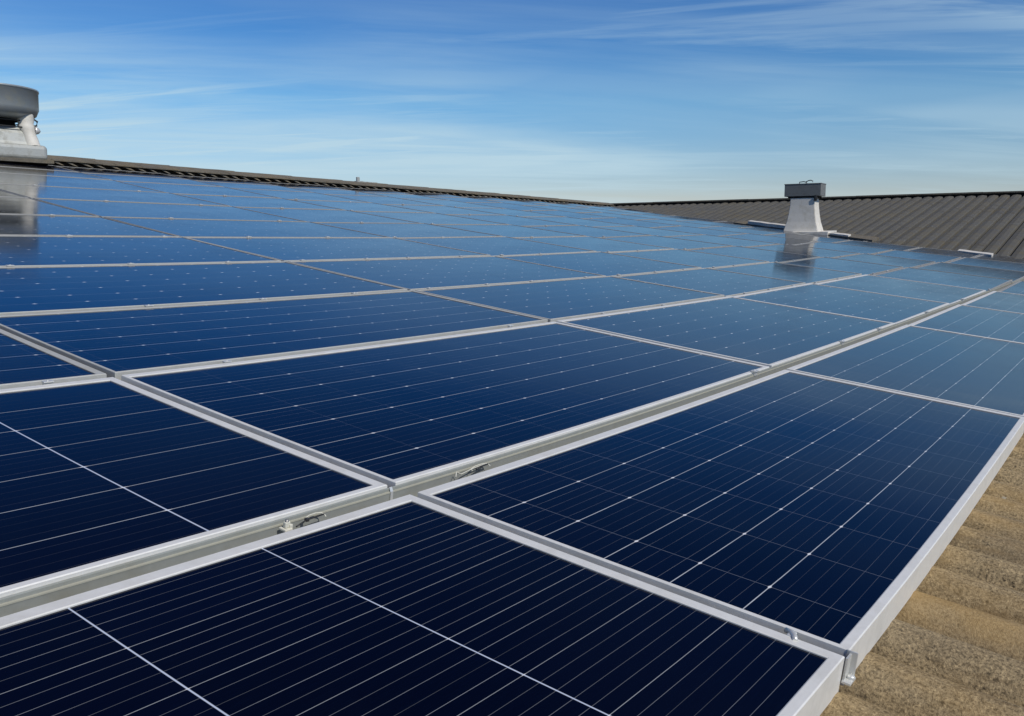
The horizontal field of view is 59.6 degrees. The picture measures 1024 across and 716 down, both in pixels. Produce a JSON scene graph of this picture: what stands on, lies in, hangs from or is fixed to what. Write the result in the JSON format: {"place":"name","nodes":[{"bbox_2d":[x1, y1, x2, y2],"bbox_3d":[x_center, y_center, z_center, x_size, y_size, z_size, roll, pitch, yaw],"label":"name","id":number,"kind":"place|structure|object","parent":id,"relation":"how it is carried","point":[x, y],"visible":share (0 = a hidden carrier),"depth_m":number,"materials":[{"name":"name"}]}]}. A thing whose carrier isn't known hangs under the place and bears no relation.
{"place":"outdoors","nodes":[
{"label":"outdoors","id":0,"kind":"place"},
{"bbox_2d":[0,0,1023,202],"label":"sky","id":1,"kind":"structure","parent":0,"point":[606,101],"materials":[{"name":"blue"}]},
{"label":"rail","id":2,"kind":"object","parent":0,"visible":0},
{"bbox_2d":[0,329,106,388],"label":"solar panel","id":3,"kind":"object","parent":2,"relation":"on","point":[24,363],"visible":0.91,"depth_m":2.32,"materials":[{"name":"glass"}]},
{"bbox_2d":[0,290,547,379],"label":"solar panel","id":4,"kind":"object","parent":2,"relation":"on","point":[116,343],"visible":0.89,"depth_m":3.06,"materials":[{"name":"glass"}]},
{"bbox_2d":[415,276,724,321],"bbox_3d":[0.408,-0.338,4.919,0.833,0.156,1.945,5,9,36],"label":"solar panel","id":5,"kind":"object","parent":2,"relation":"on","point":[555,300],"visible":0.88,"depth_m":4.73,"materials":[{"name":"glass"}]},
{"bbox_2d":[615,268,805,296],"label":"solar panel","id":6,"kind":"object","parent":2,"relation":"on","point":[725,283],"visible":0.82,"depth_m":6.25,"materials":[{"name":"glass"}]},
{"bbox_2d":[710,262,861,283],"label":"solar panel","id":7,"kind":"object","parent":2,"relation":"on","point":[799,273],"visible":0.77,"depth_m":7.49,"materials":[{"name":"glass"}]},
{"bbox_2d":[782,257,902,274],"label":"solar panel","id":8,"kind":"object","parent":2,"relation":"on","point":[864,268],"visible":0.6,"depth_m":8.75,"materials":[{"name":"glass"}]},
{"bbox_2d":[835,253,934,267],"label":"solar panel","id":9,"kind":"object","parent":2,"relation":"on","point":[890,260],"visible":0.57,"depth_m":9.99,"materials":[{"name":"glass"}]},
{"bbox_2d":[873,250,960,262],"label":"solar panel","id":10,"kind":"object","parent":2,"relation":"on","point":[920,256],"visible":0.54,"depth_m":11.22,"materials":[{"name":"glass"}]},
{"bbox_2d":[907,247,980,257],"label":"solar panel","id":11,"kind":"object","parent":2,"relation":"on","point":[945,252],"visible":0.42,"depth_m":12.43,"materials":[{"name":"glass"}]},
{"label":"rail","id":12,"kind":"object","parent":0,"visible":0},
{"bbox_2d":[0,261,406,314],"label":"solar panel","id":13,"kind":"object","parent":12,"relation":"on","point":[35,289],"visible":0.85,"depth_m":3.83,"materials":[{"name":"glass"}]},
{"bbox_2d":[288,256,605,290],"bbox_3d":[-0.319,-0.525,5.488,0.989,0.174,1.967,5,9,36],"label":"solar panel","id":14,"kind":"object","parent":12,"relation":"on","point":[414,274],"visible":0.85,"depth_m":5.32,"materials":[{"name":"glass"}]},
{"bbox_2d":[498,251,700,275],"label":"solar panel","id":15,"kind":"object","parent":12,"relation":"on","point":[605,263],"visible":0.83,"depth_m":6.81,"materials":[{"name":"glass"}]},
{"bbox_2d":[609,249,768,267],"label":"solar panel","id":16,"kind":"object","parent":12,"relation":"on","point":[696,258],"visible":0.63,"depth_m":8.07,"materials":[{"name":"glass"}]},
{"bbox_2d":[689,246,819,262],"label":"solar panel","id":17,"kind":"object","parent":12,"relation":"on","point":[758,254],"visible":0.64,"depth_m":9.32,"materials":[{"name":"glass"}]},
{"bbox_2d":[749,244,859,257],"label":"solar panel","id":18,"kind":"object","parent":12,"relation":"on","point":[820,252],"visible":0.56,"depth_m":10.56,"materials":[{"name":"glass"}]},
{"bbox_2d":[796,241,892,253],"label":"solar panel","id":19,"kind":"object","parent":12,"relation":"on","point":[847,248],"visible":0.62,"depth_m":11.77,"materials":[{"name":"glass"}]},
{"bbox_2d":[836,240,918,250],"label":"solar panel","id":20,"kind":"object","parent":12,"relation":"on","point":[879,245],"visible":0.45,"depth_m":13.01,"materials":[{"name":"glass"}]},
{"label":"rail","id":21,"kind":"object","parent":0,"visible":0},
{"bbox_2d":[0,235,280,266],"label":"solar panel","id":22,"kind":"object","parent":21,"relation":"on","point":[18,251],"visible":0.88,"depth_m":4.74,"materials":[{"name":"glass"}]},
{"bbox_2d":[186,237,490,261],"bbox_3d":[-1.124,-0.744,6.139,1.054,0.184,1.984,5,9,36],"label":"solar panel","id":23,"kind":"object","parent":21,"relation":"on","point":[286,249],"visible":0.79,"depth_m":6.00,"materials":[{"name":"glass"}]},
{"bbox_2d":[399,236,596,255],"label":"solar panel","id":24,"kind":"object","parent":21,"relation":"on","point":[503,245],"visible":0.77,"depth_m":7.47,"materials":[{"name":"glass"}]},
{"bbox_2d":[518,236,673,251],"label":"solar panel","id":25,"kind":"object","parent":21,"relation":"on","point":[597,244],"visible":0.73,"depth_m":8.73,"materials":[{"name":"glass"}]},
{"bbox_2d":[601,235,732,249],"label":"solar panel","id":26,"kind":"object","parent":21,"relation":"on","point":[668,242],"visible":0.66,"depth_m":9.96,"materials":[{"name":"glass"}]},
{"bbox_2d":[667,234,778,246],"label":"solar panel","id":27,"kind":"object","parent":21,"relation":"on","point":[727,240],"visible":0.62,"depth_m":11.20,"materials":[{"name":"glass"}]},
{"bbox_2d":[722,233,817,244],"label":"solar panel","id":28,"kind":"object","parent":21,"relation":"on","point":[772,239],"visible":0.56,"depth_m":12.43,"materials":[{"name":"glass"}]},
{"bbox_2d":[768,233,848,242],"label":"solar panel","id":29,"kind":"object","parent":21,"relation":"on","point":[812,238],"visible":0.51,"depth_m":13.68,"materials":[{"name":"glass"}]},
{"bbox_2d":[799,233,861,240],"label":"solar panel","id":30,"kind":"object","parent":21,"relation":"on","point":[818,235],"visible":0.18,"depth_m":14.81,"materials":[{"name":"glass"}]},
{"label":"rail","id":31,"kind":"object","parent":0,"visible":0},
{"bbox_2d":[0,214,178,236],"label":"solar panel","id":32,"kind":"object","parent":31,"relation":"on","point":[31,225],"visible":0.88,"depth_m":5.63,"materials":[{"name":"glass"}]},
{"bbox_2d":[104,217,386,236],"bbox_3d":[-1.956,-0.975,6.828,1.079,0.188,1.994,5,9,36],"label":"solar panel","id":33,"kind":"object","parent":31,"relation":"on","point":[209,228],"visible":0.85,"depth_m":6.70,"materials":[{"name":"glass"}]},
{"bbox_2d":[314,222,499,237],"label":"solar panel","id":34,"kind":"object","parent":31,"relation":"on","point":[410,230],"visible":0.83,"depth_m":8.15,"materials":[{"name":"glass"}]},
{"bbox_2d":[433,224,585,237],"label":"solar panel","id":35,"kind":"object","parent":31,"relation":"on","point":[514,231],"visible":0.7,"depth_m":9.41,"materials":[{"name":"glass"}]},
{"bbox_2d":[597,226,702,236],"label":"solar panel","id":36,"kind":"object","parent":31,"relation":"on","point":[650,231],"visible":0.55,"depth_m":11.90,"materials":[{"name":"glass"}]},
{"bbox_2d":[702,226,780,234],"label":"solar panel","id":37,"kind":"object","parent":31,"relation":"on","point":[740,230],"visible":0.49,"depth_m":14.36,"materials":[{"name":"glass"}]},
{"bbox_2d":[744,227,807,233],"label":"solar panel","id":38,"kind":"object","parent":31,"relation":"on","point":[769,229],"visible":0.37,"depth_m":15.57,"materials":[{"name":"glass"}]},
{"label":"rail","id":39,"kind":"object","parent":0,"visible":0},
{"bbox_2d":[0,197,98,216],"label":"solar panel","id":40,"kind":"object","parent":39,"relation":"on","point":[19,206],"visible":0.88,"depth_m":6.48,"materials":[{"name":"glass"}]},
{"bbox_2d":[33,198,306,221],"bbox_3d":[-2.843,-1.232,7.575,1.216,0.211,2.010,5,9,36],"label":"solar panel","id":41,"kind":"object","parent":39,"relation":"on","point":[134,209],"visible":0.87,"depth_m":7.46,"materials":[{"name":"glass"}]},
{"bbox_2d":[238,207,417,222],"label":"solar panel","id":42,"kind":"object","parent":39,"relation":"on","point":[328,216],"visible":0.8,"depth_m":8.90,"materials":[{"name":"glass"}]},
{"bbox_2d":[355,211,508,224],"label":"solar panel","id":43,"kind":"object","parent":39,"relation":"on","point":[434,218],"visible":0.74,"depth_m":10.15,"materials":[{"name":"glass"}]},
{"bbox_2d":[526,217,632,226],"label":"solar panel","id":44,"kind":"object","parent":39,"relation":"on","point":[582,222],"visible":0.56,"depth_m":12.64,"materials":[{"name":"glass"}]},
{"bbox_2d":[641,219,716,227],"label":"solar panel","id":45,"kind":"object","parent":39,"relation":"on","point":[679,223],"visible":0.46,"depth_m":15.11,"materials":[{"name":"glass"}]},
{"bbox_2d":[681,220,754,227],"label":"solar panel","id":46,"kind":"object","parent":39,"relation":"on","point":[716,223],"visible":0.48,"depth_m":16.30,"materials":[{"name":"glass"}]},
{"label":"rail","id":47,"kind":"object","parent":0,"visible":0},
{"bbox_2d":[0,190,27,197],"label":"solar panel","id":48,"kind":"object","parent":47,"relation":"on","point":[5,193],"visible":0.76,"depth_m":7.25,"materials":[{"name":"glass"}]},
{"bbox_2d":[0,184,229,205],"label":"solar panel","id":49,"kind":"object","parent":47,"relation":"on","point":[48,192],"visible":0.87,"depth_m":8.28,"materials":[{"name":"glass"}]},
{"bbox_2d":[178,194,343,209],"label":"solar panel","id":50,"kind":"object","parent":47,"relation":"on","point":[240,201],"visible":0.73,"depth_m":9.72,"materials":[{"name":"glass"}]},
{"bbox_2d":[289,199,433,212],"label":"solar panel","id":51,"kind":"object","parent":47,"relation":"on","point":[364,206],"visible":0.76,"depth_m":10.95,"materials":[{"name":"glass"}]},
{"bbox_2d":[384,204,504,214],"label":"solar panel","id":52,"kind":"object","parent":47,"relation":"on","point":[448,210],"visible":0.65,"depth_m":12.17,"materials":[{"name":"glass"}]},
{"bbox_2d":[458,207,564,216],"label":"solar panel","id":53,"kind":"object","parent":47,"relation":"on","point":[513,212],"visible":0.58,"depth_m":13.39,"materials":[{"name":"glass"}]},
{"bbox_2d":[584,212,654,219],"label":"solar panel","id":54,"kind":"object","parent":47,"relation":"on","point":[619,216],"visible":0.47,"depth_m":15.90,"materials":[{"name":"glass"}]},
{"bbox_2d":[621,214,689,220],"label":"solar panel","id":55,"kind":"object","parent":47,"relation":"on","point":[659,217],"visible":0.47,"depth_m":17.12,"materials":[{"name":"glass"}]},
{"bbox_2d":[664,216,722,221],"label":"solar panel","id":56,"kind":"object","parent":47,"relation":"on","point":[693,218],"visible":0.38,"depth_m":18.28,"materials":[{"name":"glass"}]},
{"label":"rail","id":57,"kind":"object","parent":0,"visible":0},
{"bbox_2d":[0,172,162,191],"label":"solar panel","id":58,"kind":"object","parent":57,"relation":"on","point":[30,179],"visible":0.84,"depth_m":9.29,"materials":[{"name":"glass"}]},
{"bbox_2d":[119,181,278,197],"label":"solar panel","id":59,"kind":"object","parent":57,"relation":"on","point":[194,189],"visible":0.78,"depth_m":10.50,"materials":[{"name":"glass"}]},
{"bbox_2d":[233,188,365,201],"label":"solar panel","id":60,"kind":"object","parent":57,"relation":"on","point":[294,195],"visible":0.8,"depth_m":11.74,"materials":[{"name":"glass"}]},
{"bbox_2d":[326,194,443,205],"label":"solar panel","id":61,"kind":"object","parent":57,"relation":"on","point":[385,200],"visible":0.69,"depth_m":12.99,"materials":[{"name":"glass"}]},
{"bbox_2d":[401,198,499,207],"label":"solar panel","id":62,"kind":"object","parent":57,"relation":"on","point":[451,203],"visible":0.59,"depth_m":14.20,"materials":[{"name":"glass"}]},
{"bbox_2d":[524,205,597,212],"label":"solar panel","id":63,"kind":"object","parent":57,"relation":"on","point":[563,209],"visible":0.46,"depth_m":16.69,"materials":[{"name":"glass"}]},
{"bbox_2d":[574,208,636,213],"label":"solar panel","id":64,"kind":"object","parent":57,"relation":"on","point":[605,211],"visible":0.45,"depth_m":17.91,"materials":[{"name":"glass"}]},
{"bbox_2d":[612,210,674,215],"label":"solar panel","id":65,"kind":"object","parent":57,"relation":"on","point":[638,212],"visible":0.43,"depth_m":19.09,"materials":[{"name":"glass"}]},
{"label":"rail","id":66,"kind":"object","parent":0,"visible":0},
{"bbox_2d":[0,166,110,179],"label":"solar panel","id":67,"kind":"object","parent":66,"relation":"on","point":[3,169],"visible":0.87,"depth_m":10.17,"materials":[{"name":"glass"}]},
{"bbox_2d":[86,173,222,186],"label":"solar panel","id":68,"kind":"object","parent":66,"relation":"on","point":[149,179],"visible":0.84,"depth_m":11.21,"materials":[{"name":"glass"}]},
{"bbox_2d":[200,181,309,191],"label":"solar panel","id":69,"kind":"object","parent":66,"relation":"on","point":[251,186],"visible":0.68,"depth_m":12.46,"materials":[{"name":"glass"}]},
{"bbox_2d":[289,187,381,195],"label":"solar panel","id":70,"kind":"object","parent":66,"relation":"on","point":[338,192],"visible":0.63,"depth_m":13.68,"materials":[{"name":"glass"}]},
{"bbox_2d":[365,192,444,199],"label":"solar panel","id":71,"kind":"object","parent":66,"relation":"on","point":[408,196],"visible":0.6,"depth_m":14.93,"materials":[{"name":"glass"}]},
{"bbox_2d":[488,200,542,204],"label":"solar panel","id":72,"kind":"object","parent":66,"relation":"on","point":[519,203],"visible":0.44,"depth_m":17.38,"materials":[{"name":"glass"}]},
{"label":"rail","id":73,"kind":"object","parent":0,"visible":0},
{"bbox_2d":[0,162,76,171],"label":"solar panel","id":74,"kind":"object","parent":73,"relation":"on","point":[31,166],"visible":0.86,"depth_m":10.81,"materials":[{"name":"glass"}]},
{"bbox_2d":[58,166,184,178],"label":"solar panel","id":75,"kind":"object","parent":73,"relation":"on","point":[113,172],"visible":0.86,"depth_m":11.72,"materials":[{"name":"glass"}]},
{"bbox_2d":[171,175,271,184],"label":"solar panel","id":76,"kind":"object","parent":73,"relation":"on","point":[195,178],"visible":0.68,"depth_m":12.96,"materials":[{"name":"glass"}]},
{"bbox_2d":[262,182,346,189],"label":"solar panel","id":77,"kind":"object","parent":73,"relation":"on","point":[303,186],"visible":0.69,"depth_m":14.19,"materials":[{"name":"glass"}]},
{"bbox_2d":[335,187,407,193],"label":"solar panel","id":78,"kind":"object","parent":73,"relation":"on","point":[374,190],"visible":0.56,"depth_m":15.41,"materials":[{"name":"glass"}]},
{"label":"ground","id":79,"kind":"structure","parent":0,"visible":0},
{"bbox_2d":[46,155,1023,715],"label":"warehouse building","id":80,"kind":"structure","parent":79,"relation":"on","point":[950,643],"depth_m":1.80,"materials":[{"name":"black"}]},
{"bbox_2d":[0,83,53,164],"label":"roof vent","id":81,"kind":"object","parent":80,"relation":"on","point":[19,104],"visible":0.98,"depth_m":10.92,"materials":[{"name":"grey metal"}]},
{"bbox_2d":[0,494,844,715],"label":"solar panel","id":82,"kind":"object","parent":80,"relation":"on","point":[409,605],"visible":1,"depth_m":1.17,"materials":[{"name":"glass"}]},
{"bbox_2d":[784,627,797,640],"bbox_3d":[0.399,0.395,1.274,0.018,0.012,0.035,1,7,5],"label":"cable clip","id":83,"kind":"object","parent":82,"relation":"attached to","point":[791,633],"visible":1,"depth_m":1.27,"materials":[{"name":"metal"}]},
{"bbox_2d":[402,192,461,196],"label":"solar panel","id":84,"kind":"object","parent":80,"relation":"on","point":[433,194],"visible":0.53,"depth_m":16.63,"materials":[{"name":"glass"}]},
{"bbox_2d":[433,197,501,202],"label":"solar panel","id":85,"kind":"object","parent":80,"relation":"on","point":[463,199],"visible":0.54,"depth_m":16.17,"materials":[{"name":"glass"}]},
{"bbox_2d":[466,202,552,210],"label":"solar panel","id":86,"kind":"object","parent":80,"relation":"on","point":[512,206],"visible":0.59,"depth_m":15.46,"materials":[{"name":"glass"}]},
{"bbox_2d":[0,278,1023,616],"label":"mounting rail","id":87,"kind":"object","parent":80,"relation":"on","point":[74,586],"visible":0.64,"depth_m":1.64,"materials":[{"name":"metal"}]},
{"bbox_2d":[0,377,386,597],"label":"solar panel","id":88,"kind":"object","parent":87,"relation":"on","point":[99,474],"visible":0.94,"depth_m":1.64,"materials":[{"name":"glass"}]},
{"bbox_2d":[279,519,292,531],"bbox_3d":[-0.379,0.280,1.502,0.019,0.020,0.018,15,14,37],"label":"channel clip","id":89,"kind":"object","parent":87,"relation":"attached to","point":[287,526],"visible":0.98,"depth_m":1.50,"materials":[{"name":"beige"}]},
{"bbox_2d":[121,321,768,487],"bbox_3d":[-0.029,0.060,2.805,1.001,0.164,1.990,5,9,36],"label":"solar panel","id":90,"kind":"object","parent":87,"relation":"on","point":[393,414],"visible":0.89,"depth_m":2.44,"materials":[{"name":"glass"}]},
{"bbox_2d":[556,296,894,367],"bbox_3d":[1.140,-0.155,4.375,0.980,0.173,1.926,5,9,36],"label":"solar panel","id":91,"kind":"object","parent":87,"relation":"on","point":[756,332],"visible":0.93,"depth_m":4.16,"materials":[{"name":"glass"}]},
{"bbox_2d":[732,283,948,323],"bbox_3d":[2.154,-0.353,5.762,0.969,0.182,1.506,5,9,36],"label":"solar panel","id":92,"kind":"object","parent":87,"relation":"on","point":[895,309],"visible":0.87,"depth_m":5.69,"materials":[{"name":"glass"}]},
{"bbox_2d":[453,215,574,225],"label":"solar panel","id":93,"kind":"object","parent":80,"relation":"on","point":[514,220],"visible":0.68,"depth_m":11.39,"materials":[{"name":"glass"}]},
{"bbox_2d":[529,210,614,218],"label":"solar panel","id":94,"kind":"object","parent":80,"relation":"on","point":[570,214],"visible":0.54,"depth_m":14.65,"materials":[{"name":"glass"}]},
{"bbox_2d":[525,225,648,237],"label":"solar panel","id":95,"kind":"object","parent":80,"relation":"on","point":[588,231],"visible":0.66,"depth_m":10.67,"materials":[{"name":"glass"}]},
{"bbox_2d":[588,218,680,227],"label":"solar panel","id":96,"kind":"object","parent":80,"relation":"on","point":[634,222],"visible":0.58,"depth_m":13.85,"materials":[{"name":"glass"}]},
{"bbox_2d":[653,226,745,235],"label":"solar panel","id":97,"kind":"object","parent":80,"relation":"on","point":[703,231],"visible":0.58,"depth_m":13.12,"materials":[{"name":"glass"}]},
{"bbox_2d":[417,370,1023,684],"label":"solar panel","id":98,"kind":"object","parent":80,"relation":"on","point":[829,514],"visible":0.96,"depth_m":1.83,"materials":[{"name":"glass"}]},
{"bbox_2d":[748,220,785,227],"bbox_3d":[4.787,-2.462,16.640,0.133,0.238,1.268,-3,8,-22],"label":"flashing strip","id":99,"kind":"object","parent":80,"relation":"on","point":[768,224],"visible":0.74,"depth_m":16.61,"materials":[{"name":"silver metal"}]},
{"bbox_2d":[783,180,836,234],"bbox_3d":[5.120,-2.607,15.509,0.900,0.960,0.560,5,9,34],"label":"roof vent","id":100,"kind":"object","parent":80,"relation":"on","point":[804,215],"visible":0.93,"depth_m":15.41,"materials":[{"name":"white metal"}]},
{"bbox_2d":[841,649,857,685],"bbox_3d":[0.468,0.429,1.239,0.019,0.041,0.025,14,14,35],"label":"end clamp","id":101,"kind":"object","parent":80,"relation":"on","point":[849,669],"visible":1,"depth_m":1.24,"materials":[{"name":"metal"}]},
{"bbox_2d":[816,274,985,304],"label":"solar panel","id":102,"kind":"object","parent":80,"relation":"on","point":[949,294],"visible":0.77,"depth_m":6.96,"materials":[{"name":"glass"}]},
{"bbox_2d":[786,325,1023,432],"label":"solar panel","id":103,"kind":"object","parent":80,"relation":"on","point":[982,372],"visible":0.91,"depth_m":3.58,"materials":[{"name":"glass"}]},
{"bbox_2d":[874,267,1012,290],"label":"solar panel","id":104,"kind":"object","parent":80,"relation":"on","point":[951,279],"visible":0.66,"depth_m":8.20,"materials":[{"name":"glass"}]},
{"bbox_2d":[909,304,1023,342],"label":"solar panel","id":105,"kind":"object","parent":80,"relation":"on","point":[989,323],"visible":0.84,"depth_m":5.20,"materials":[{"name":"glass"}]},
{"bbox_2d":[915,262,1023,280],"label":"solar panel","id":106,"kind":"object","parent":80,"relation":"on","point":[1013,275],"visible":0.69,"depth_m":9.45,"materials":[{"name":"glass"}]},
{"bbox_2d":[957,249,992,255],"bbox_3d":[6.518,-1.440,12.581,0.134,0.184,0.653,-3,8,-21],"label":"flashing strip","id":107,"kind":"object","parent":80,"relation":"on","point":[977,252],"visible":0.41,"depth_m":12.52,"materials":[{"name":"silver metal"}]},
{"bbox_2d":[947,257,1023,270],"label":"solar panel","id":108,"kind":"object","parent":80,"relation":"on","point":[1015,266],"visible":0.56,"depth_m":10.73,"materials":[{"name":"glass"}]},
{"bbox_2d":[961,291,1023,312],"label":"solar panel","id":109,"kind":"object","parent":80,"relation":"on","point":[1006,301],"visible":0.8,"depth_m":6.49,"materials":[{"name":"glass"}]},
{"bbox_2d":[974,254,1023,262],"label":"solar panel","id":110,"kind":"object","parent":80,"relation":"on","point":[1002,258],"visible":0.47,"depth_m":11.96,"materials":[{"name":"glass"}]},
{"bbox_2d":[999,280,1023,294],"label":"solar panel","id":111,"kind":"object","parent":80,"relation":"on","point":[1017,287],"visible":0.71,"depth_m":7.72,"materials":[{"name":"glass"}]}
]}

